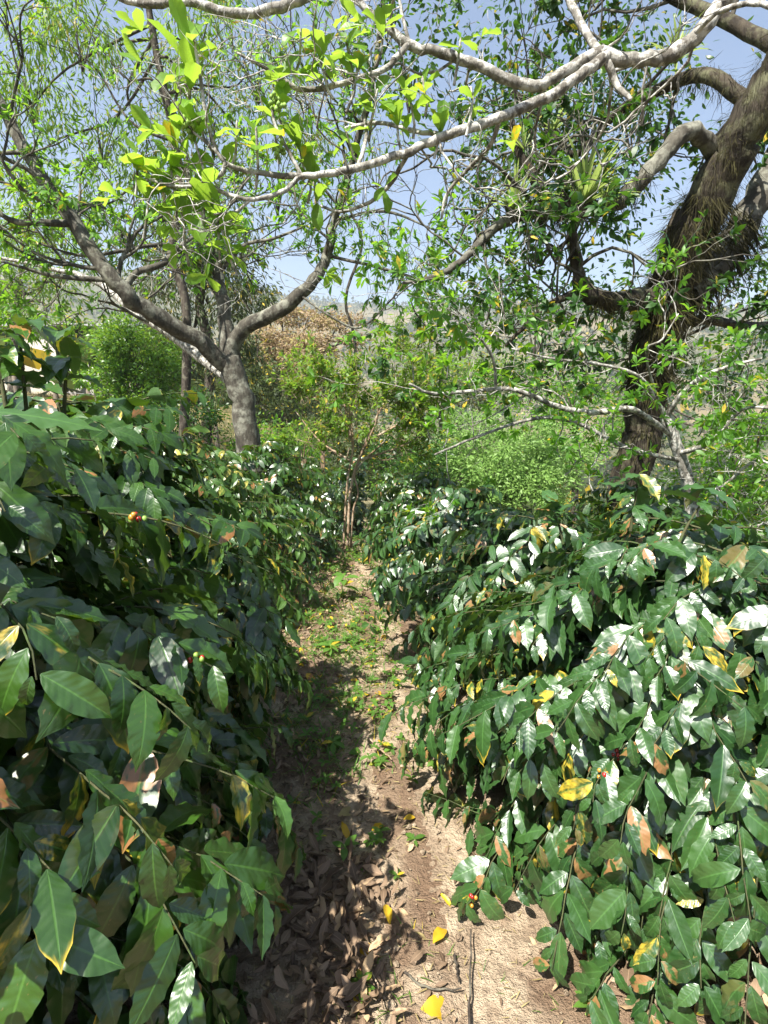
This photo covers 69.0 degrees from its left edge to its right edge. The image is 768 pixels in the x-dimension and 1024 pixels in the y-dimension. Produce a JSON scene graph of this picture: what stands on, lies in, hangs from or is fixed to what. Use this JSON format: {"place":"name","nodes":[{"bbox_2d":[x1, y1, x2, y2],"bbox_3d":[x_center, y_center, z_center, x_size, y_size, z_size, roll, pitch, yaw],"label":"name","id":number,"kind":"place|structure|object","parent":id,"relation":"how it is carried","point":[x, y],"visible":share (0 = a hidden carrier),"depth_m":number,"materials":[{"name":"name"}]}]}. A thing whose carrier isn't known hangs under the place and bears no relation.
{"place":"outdoors","nodes":[
{"label":"outdoors","id":0,"kind":"place"},
{"bbox_2d":[0,390,316,494],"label":"dry grass","id":1,"kind":"structure","parent":0,"point":[68,397],"depth_m":24.10,"materials":[{"name":"beige plant"}]},
{"bbox_2d":[0,389,767,1023],"bbox_3d":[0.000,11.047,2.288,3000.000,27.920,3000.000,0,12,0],"label":"ground","id":2,"kind":"structure","parent":0,"point":[522,927],"depth_m":1.90,"materials":[{"name":"soil"}]},
{"bbox_2d":[0,192,117,398],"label":"feathery tree","id":3,"kind":"object","parent":2,"relation":"on","point":[21,291],"visible":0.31,"depth_m":17.80,"materials":[{"name":"green plant"}]},
{"bbox_2d":[0,323,170,397],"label":"house","id":4,"kind":"structure","parent":2,"relation":"on","point":[39,346],"depth_m":26.18,"materials":[{"name":"paint"}]},
{"bbox_2d":[12,376,219,449],"bbox_3d":[-7.139,-2.353,15.088,5.148,2.695,0.652,-2,12,-11],"label":"fence","id":5,"kind":"object","parent":2,"relation":"on","point":[16,388],"visible":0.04,"depth_m":14.64,"materials":[{"name":"brown wood"}]},
{"bbox_2d":[68,303,201,428],"bbox_3d":[-6.055,-3.167,13.357,2.905,3.614,2.920,8,14,33],"label":"citrus bush","id":6,"kind":"object","parent":2,"relation":"on","point":[124,371],"visible":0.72,"depth_m":13.18,"materials":[{"name":"green plant"}]},
{"bbox_2d":[0,313,305,1023],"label":"coffee bush","id":7,"kind":"object","parent":2,"relation":"on","point":[129,867],"visible":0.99,"depth_m":1.07,"materials":[{"name":"green plant"}]},
{"bbox_2d":[0,387,319,846],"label":"coffee bush","id":8,"kind":"object","parent":2,"relation":"on","point":[138,473],"visible":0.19,"depth_m":2.05,"materials":[{"name":"green plant"}]},
{"bbox_2d":[81,163,287,451],"bbox_3d":[-5.387,-5.694,16.269,6.122,7.997,4.523,0,12,0],"label":"feathery tree","id":9,"kind":"object","parent":2,"relation":"on","point":[201,321],"visible":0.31,"depth_m":15.86,"materials":[{"name":"green plant"}]},
{"bbox_2d":[0,0,369,479],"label":"feathery tree","id":10,"kind":"object","parent":2,"relation":"on","point":[63,34],"visible":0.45,"depth_m":9.97,"materials":[{"name":"green plant"}]},
{"bbox_2d":[150,370,235,450],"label":"wild shrub","id":11,"kind":"object","parent":2,"relation":"on","point":[214,416],"visible":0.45,"depth_m":11.78,"materials":[{"name":"green plant"}]},
{"bbox_2d":[162,425,339,633],"bbox_3d":[-1.338,0.123,4.172,1.989,1.514,1.984,0,12,0],"label":"coffee bush","id":12,"kind":"object","parent":2,"relation":"on","point":[221,489],"visible":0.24,"depth_m":4.02,"materials":[{"name":"green plant"}]},
{"bbox_2d":[204,405,301,464],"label":"wild shrub","id":13,"kind":"object","parent":2,"relation":"on","point":[230,446],"visible":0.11,"depth_m":12.23,"materials":[{"name":"green plant"}]},
{"bbox_2d":[219,438,347,574],"bbox_3d":[-1.299,-0.057,5.697,1.884,1.342,2.198,0,12,0],"label":"coffee bush","id":14,"kind":"object","parent":2,"relation":"on","point":[304,483],"visible":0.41,"depth_m":5.54,"materials":[{"name":"green plant"}]},
{"bbox_2d":[0,0,571,516],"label":"forked tree","id":15,"kind":"object","parent":2,"relation":"on","point":[222,362],"visible":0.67,"depth_m":6.89,"materials":[{"name":"green plant"}]},
{"bbox_2d":[280,646,299,656],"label":"seedling","id":16,"kind":"object","parent":2,"relation":"on","point":[294,653],"visible":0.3,"depth_m":3.51,"materials":[{"name":"green plant"}]},
{"bbox_2d":[197,330,388,441],"bbox_3d":[-3.380,-4.617,21.385,7.213,4.564,6.431,0,12,0],"label":"dark shrub tree","id":17,"kind":"object","parent":2,"relation":"on","point":[288,408],"visible":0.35,"depth_m":20.54,"materials":[{"name":"green plant"}]},
{"bbox_2d":[215,299,374,450],"bbox_3d":[-3.982,-5.489,23.755,5.863,6.837,6.188,7,14,30],"label":"tree","id":18,"kind":"object","parent":2,"relation":"on","point":[317,319],"visible":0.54,"depth_m":23.14,"materials":[{"name":"brown plant"}]},
{"bbox_2d":[258,411,334,482],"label":"wild shrub","id":19,"kind":"object","parent":2,"relation":"on","point":[290,440],"visible":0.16,"depth_m":10.89,"materials":[{"name":"green plant"}]},
{"bbox_2d":[306,673,314,680],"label":"fallen leaf","id":20,"kind":"object","parent":2,"relation":"on","point":[309,675],"visible":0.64,"depth_m":3.32,"materials":[{"name":"brown plant"}]},
{"bbox_2d":[302,591,321,608],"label":"seedling","id":21,"kind":"object","parent":2,"relation":"on","point":[312,597],"visible":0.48,"depth_m":4.43,"materials":[{"name":"green plant"}]},
{"bbox_2d":[274,460,354,533],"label":"coffee bush","id":22,"kind":"object","parent":2,"relation":"on","point":[315,466],"visible":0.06,"depth_m":8.36,"materials":[{"name":"green plant"}]},
{"bbox_2d":[317,641,341,655],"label":"seedling","id":23,"kind":"object","parent":2,"relation":"on","point":[333,645],"visible":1,"depth_m":3.57,"materials":[{"name":"green plant"}]},
{"bbox_2d":[290,396,372,507],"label":"grey shrub","id":24,"kind":"object","parent":2,"relation":"on","point":[322,460],"visible":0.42,"depth_m":8.48,"materials":[{"name":"beige plant"}]},
{"bbox_2d":[322,735,344,754],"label":"seedling","id":25,"kind":"object","parent":2,"relation":"on","point":[332,746],"visible":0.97,"depth_m":2.65,"materials":[{"name":"green plant"}]},
{"bbox_2d":[309,454,372,539],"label":"coffee bush","id":26,"kind":"object","parent":2,"relation":"on","point":[361,510],"visible":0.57,"depth_m":7.48,"materials":[{"name":"green plant"}]},
{"bbox_2d":[260,15,421,445],"bbox_3d":[-1.077,-5.763,14.267,3.818,11.827,3.302,-6,13,-26],"label":"feathery tree","id":27,"kind":"object","parent":2,"relation":"on","point":[354,269],"visible":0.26,"depth_m":13.66,"materials":[{"name":"green plant"}]},
{"bbox_2d":[338,806,350,815],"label":"fallen leaf","id":28,"kind":"object","parent":2,"relation":"on","point":[344,811],"visible":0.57,"depth_m":2.23,"materials":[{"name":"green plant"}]},
{"bbox_2d":[331,572,359,599],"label":"seedling","id":29,"kind":"object","parent":2,"relation":"on","point":[339,578],"visible":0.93,"depth_m":4.59,"materials":[{"name":"green plant"}]},
{"bbox_2d":[313,385,401,493],"bbox_3d":[-0.498,-1.354,12.814,2.733,3.092,2.944,0,12,0],"label":"wild shrub","id":30,"kind":"object","parent":2,"relation":"on","point":[344,451],"visible":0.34,"depth_m":12.79,"materials":[{"name":"green plant"}]},
{"bbox_2d":[264,535,454,879],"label":"weeds","id":31,"kind":"object","parent":2,"relation":"on","point":[377,837],"visible":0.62,"depth_m":3.00,"materials":[{"name":"green plant"}]},
{"bbox_2d":[262,308,459,548],"bbox_3d":[-0.286,-0.785,6.069,2.166,2.613,1.437,0,12,0],"label":"slender shrub","id":32,"kind":"object","parent":2,"relation":"on","point":[401,408],"visible":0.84,"depth_m":5.92,"materials":[{"name":"green plant"}]},
{"bbox_2d":[372,823,384,830],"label":"fallen leaf","id":33,"kind":"object","parent":2,"relation":"on","point":[377,824],"visible":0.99,"depth_m":2.15,"materials":[{"name":"plant"}]},
{"bbox_2d":[0,319,767,572],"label":"valley scrub","id":34,"kind":"object","parent":2,"relation":"on","point":[594,479],"visible":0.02,"depth_m":29.34,"materials":[{"name":"green plant"}]},
{"bbox_2d":[383,904,391,924],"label":"fallen leaf","id":35,"kind":"object","parent":2,"relation":"on","point":[387,909],"visible":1,"depth_m":1.78,"materials":[{"name":"yellow plant"}]},
{"bbox_2d":[361,471,422,532],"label":"coffee bush","id":36,"kind":"object","parent":2,"relation":"on","point":[375,505],"visible":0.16,"depth_m":8.14,"materials":[{"name":"green plant"}]},
{"bbox_2d":[365,441,424,506],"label":"round shrub","id":37,"kind":"object","parent":2,"relation":"on","point":[412,457],"visible":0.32,"depth_m":9.62,"materials":[{"name":"green plant"}]},
{"bbox_2d":[404,814,414,819],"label":"fallen leaf","id":38,"kind":"object","parent":2,"relation":"on","point":[409,817],"visible":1,"depth_m":2.19,"materials":[{"name":"yellow plant"}]},
{"bbox_2d":[359,406,460,491],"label":"wild shrub","id":39,"kind":"object","parent":2,"relation":"on","point":[381,448],"visible":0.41,"depth_m":11.89,"materials":[{"name":"green plant"}]},
{"bbox_2d":[68,0,767,319],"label":"overhanging tree","id":40,"kind":"object","parent":2,"relation":"on","point":[201,190],"visible":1,"depth_m":2.01,"materials":[{"name":"green plant"}]},
{"bbox_2d":[359,471,481,559],"bbox_3d":[0.586,0.020,6.496,1.740,1.000,2.164,0,12,0],"label":"coffee bush","id":41,"kind":"object","parent":2,"relation":"on","point":[410,492],"visible":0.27,"depth_m":6.27,"materials":[{"name":"green plant"}]},
{"bbox_2d":[73,536,767,1023],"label":"leaf litter","id":42,"kind":"object","parent":2,"relation":"on","point":[349,886],"visible":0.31,"depth_m":1.73,"materials":[{"name":"brown plant"}]},
{"bbox_2d":[292,735,305,739],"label":"fallen leaf","id":43,"kind":"object","parent":42,"relation":"on","point":[297,737],"visible":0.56,"depth_m":2.72,"materials":[{"name":"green plant"}]},
{"bbox_2d":[361,947,383,1009],"bbox_3d":[-0.034,1.313,1.601,0.017,0.044,0.248,-4,12,-18],"label":"stick","id":44,"kind":"object","parent":42,"relation":"on","point":[374,978],"visible":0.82,"depth_m":1.58,"materials":[{"name":"wood"}]},
{"bbox_2d":[353,484,512,614],"bbox_3d":[0.685,0.259,4.879,1.967,1.052,1.938,0,12,0],"label":"coffee bush","id":45,"kind":"object","parent":2,"relation":"on","point":[419,533],"visible":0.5,"depth_m":4.57,"materials":[{"name":"green plant"}]},
{"bbox_2d":[404,971,461,991],"bbox_3d":[0.132,1.324,1.565,0.168,0.029,0.033,5,13,22],"label":"stick","id":46,"kind":"object","parent":2,"relation":"on","point":[422,985],"visible":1,"depth_m":1.55,"materials":[{"name":"grey wood"}]},
{"bbox_2d":[433,927,446,943],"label":"fallen leaf","id":47,"kind":"object","parent":2,"relation":"on","point":[439,933],"visible":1,"depth_m":1.71,"materials":[{"name":"yellow plant"}]},
{"bbox_2d":[233,566,667,1023],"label":"soil crumbs","id":48,"kind":"object","parent":2,"relation":"on","point":[392,1005],"visible":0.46,"depth_m":1.97,"materials":[{"name":"brown soil"}]},
{"bbox_2d":[367,346,544,485],"bbox_3d":[3.693,-4.583,29.544,9.343,8.913,6.228,-4,13,-21],"label":"valley tree","id":49,"kind":"object","parent":2,"relation":"on","point":[462,367],"visible":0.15,"depth_m":29.07,"materials":[{"name":"green plant"}]},
{"bbox_2d":[382,351,556,473],"bbox_3d":[3.342,-3.232,20.810,7.110,5.690,3.938,-7,14,-31],"label":"valley tree","id":50,"kind":"object","parent":2,"relation":"on","point":[476,404],"visible":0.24,"depth_m":20.31,"materials":[{"name":"green plant"}]},
{"bbox_2d":[242,578,703,1023],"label":"straw chips","id":51,"kind":"object","parent":2,"relation":"on","point":[397,857],"visible":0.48,"depth_m":1.95,"materials":[{"name":"beige plant"}]},
{"bbox_2d":[361,505,609,723],"bbox_3d":[1.009,0.485,3.469,2.333,1.120,2.318,0,12,0],"label":"coffee bush","id":52,"kind":"object","parent":2,"relation":"on","point":[499,565],"visible":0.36,"depth_m":3.21,"materials":[{"name":"green plant"}]},
{"bbox_2d":[394,402,608,513],"bbox_3d":[2.708,-1.081,12.997,4.378,2.950,4.802,10,16,41],"label":"valley tree","id":53,"kind":"object","parent":2,"relation":"on","point":[519,481],"visible":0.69,"depth_m":12.58,"materials":[{"name":"green plant"}]},
{"bbox_2d":[306,213,767,539],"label":"crooked tree","id":54,"kind":"object","parent":2,"relation":"on","point":[668,426],"visible":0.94,"depth_m":3.71,"materials":[{"name":"green plant"}]},
{"bbox_2d":[316,0,767,523],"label":"mossy tree","id":55,"kind":"object","parent":2,"relation":"on","point":[734,145],"visible":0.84,"depth_m":4.52,"materials":[{"name":"green plant"}]},
{"bbox_2d":[475,159,549,209],"bbox_3d":[0.961,-2.373,4.117,0.577,0.381,0.598,7,14,31],"label":"bromeliad","id":56,"kind":"object","parent":55,"relation":"on","point":[512,206],"visible":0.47,"depth_m":4.03,"materials":[{"name":"green plant"}]},
{"bbox_2d":[502,120,538,149],"bbox_3d":[1.039,-2.786,4.129,0.359,0.220,0.338,0,12,0],"label":"bromeliad","id":57,"kind":"object","parent":55,"relation":"on","point":[520,145],"visible":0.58,"depth_m":4.09,"materials":[{"name":"green plant"}]},
{"bbox_2d":[527,101,587,130],"bbox_3d":[1.365,-3.183,4.456,0.468,0.259,0.459,11,16,43],"label":"bromeliad","id":58,"kind":"object","parent":55,"relation":"on","point":[555,125],"visible":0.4,"depth_m":4.44,"materials":[{"name":"green plant"}]},
{"bbox_2d":[533,128,646,203],"bbox_3d":[1.464,-2.434,3.995,0.840,0.465,0.858,0,12,0],"label":"bromeliad","id":59,"kind":"object","parent":55,"relation":"on","point":[588,190],"visible":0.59,"depth_m":3.94,"materials":[{"name":"green plant"}]},
{"bbox_2d":[592,172,628,205],"bbox_3d":[1.627,-2.359,4.077,0.364,0.207,0.438,9,15,36],"label":"bromeliad","id":60,"kind":"object","parent":55,"relation":"on","point":[602,190],"visible":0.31,"depth_m":4.05,"materials":[{"name":"green plant"}]},
{"bbox_2d":[644,10,712,73],"bbox_3d":[2.285,-3.666,4.379,0.524,0.315,0.597,8,14,33],"label":"bromeliad","id":61,"kind":"object","parent":55,"relation":"on","point":[675,63],"visible":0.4,"depth_m":4.31,"materials":[{"name":"green plant"}]},
{"bbox_2d":[544,961,551,977],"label":"fallen leaf","id":62,"kind":"object","parent":2,"relation":"on","point":[548,973],"visible":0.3,"depth_m":1.61,"materials":[{"name":"plant"}]},
{"bbox_2d":[483,344,625,525],"bbox_3d":[5.633,-1.897,16.591,4.983,5.985,4.543,0,12,0],"label":"valley tree","id":63,"kind":"object","parent":2,"relation":"on","point":[574,433],"visible":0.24,"depth_m":16.04,"materials":[{"name":"green plant"}]},
{"bbox_2d":[378,473,767,1023],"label":"coffee bush","id":64,"kind":"object","parent":2,"relation":"on","point":[628,744],"visible":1,"depth_m":1.64,"materials":[{"name":"green plant"}]},
{"bbox_2d":[573,990,597,1014],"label":"seedling","id":65,"kind":"object","parent":2,"relation":"on","point":[578,1004],"visible":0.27,"depth_m":1.49,"materials":[{"name":"green plant"}]},
{"bbox_2d":[479,258,767,519],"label":"valley shrub","id":66,"kind":"object","parent":2,"relation":"on","point":[761,337],"visible":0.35,"depth_m":9.90,"materials":[{"name":"green plant"}]},
{"bbox_2d":[558,476,767,542],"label":"coffee bush","id":67,"kind":"object","parent":2,"relation":"on","point":[673,504],"visible":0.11,"depth_m":4.76,"materials":[{"name":"green plant"}]},
{"bbox_2d":[648,388,767,540],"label":"valley shrub","id":68,"kind":"object","parent":2,"relation":"on","point":[732,466],"visible":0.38,"depth_m":7.45,"materials":[{"name":"green plant"}]},
{"bbox_2d":[715,536,767,679],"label":"coffee bush","id":69,"kind":"object","parent":2,"relation":"on","point":[763,574],"depth_m":2.95,"materials":[{"name":"green plant"}]},
{"bbox_2d":[0,270,767,480],"bbox_3d":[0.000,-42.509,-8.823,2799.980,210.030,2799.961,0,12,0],"label":"hill","id":70,"kind":"structure","parent":0,"point":[369,312],"depth_m":402.62,"materials":[{"name":"plant"}]},
{"bbox_2d":[0,264,767,459],"bbox_3d":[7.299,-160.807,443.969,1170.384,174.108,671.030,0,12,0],"label":"hillside woodland","id":71,"kind":"object","parent":70,"relation":"on","point":[410,326],"visible":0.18,"depth_m":409.73,"materials":[{"name":"green plant"}]},
{"bbox_2d":[0,0,767,307],"label":"sky","id":72,"kind":"structure","parent":0,"point":[735,53],"materials":[{"name":"blue"}]},
{"bbox_2d":[247,535,558,1023],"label":"grass","id":73,"kind":"structure","parent":0,"point":[336,696],"depth_m":3.14,"materials":[{"name":"green plant"}]},
{"bbox_2d":[319,542,535,1023],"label":"path","id":74,"kind":"structure","parent":0,"point":[487,1007],"depth_m":1.98,"materials":[{"name":"soil"}]},
{"bbox_2d":[341,821,349,837],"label":"fallen leaf","id":75,"kind":"object","parent":74,"relation":"on","point":[345,831],"visible":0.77,"depth_m":2.13,"materials":[{"name":"yellow plant"}]},
{"bbox_2d":[332,834,359,860],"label":"seedling","id":76,"kind":"object","parent":74,"relation":"on","point":[344,852],"visible":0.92,"depth_m":2.01,"materials":[{"name":"green plant"}]},
{"bbox_2d":[348,747,360,756],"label":"fallen leaf","id":77,"kind":"object","parent":74,"relation":"on","point":[354,751],"visible":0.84,"depth_m":2.60,"materials":[{"name":"green plant"}]},
{"bbox_2d":[350,969,374,1003],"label":"seedling","id":78,"kind":"object","parent":74,"relation":"on","point":[359,974],"visible":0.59,"depth_m":1.56,"materials":[{"name":"green plant"}]},
{"bbox_2d":[368,737,391,759],"bbox_3d":[-0.023,1.108,2.620,0.014,0.027,0.217,-7,13,-30],"label":"stick","id":79,"kind":"object","parent":74,"relation":"on","point":[371,740],"visible":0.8,"depth_m":2.60,"materials":[{"name":"beige wood"}]},
{"bbox_2d":[421,995,443,1019],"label":"fallen leaf","id":80,"kind":"object","parent":74,"relation":"on","point":[432,1005],"visible":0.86,"depth_m":1.51,"materials":[{"name":"yellow plant"}]},
{"bbox_2d":[440,893,450,906],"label":"fallen leaf","id":81,"kind":"object","parent":74,"relation":"on","point":[446,898],"visible":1,"depth_m":1.83,"materials":[{"name":"yellow plant"}]},
{"bbox_2d":[453,953,459,982],"bbox_3d":[0.212,1.319,1.615,0.015,0.027,0.099,0,12,0],"label":"stick","id":82,"kind":"object","parent":74,"relation":"on","point":[457,964],"visible":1,"depth_m":1.62,"materials":[{"name":"grey wood"}]},
{"bbox_2d":[467,929,471,1023],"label":"stick","id":83,"kind":"object","parent":74,"relation":"on","point":[469,1012],"visible":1,"depth_m":1.55,"materials":[{"name":"wood"}]}
]}

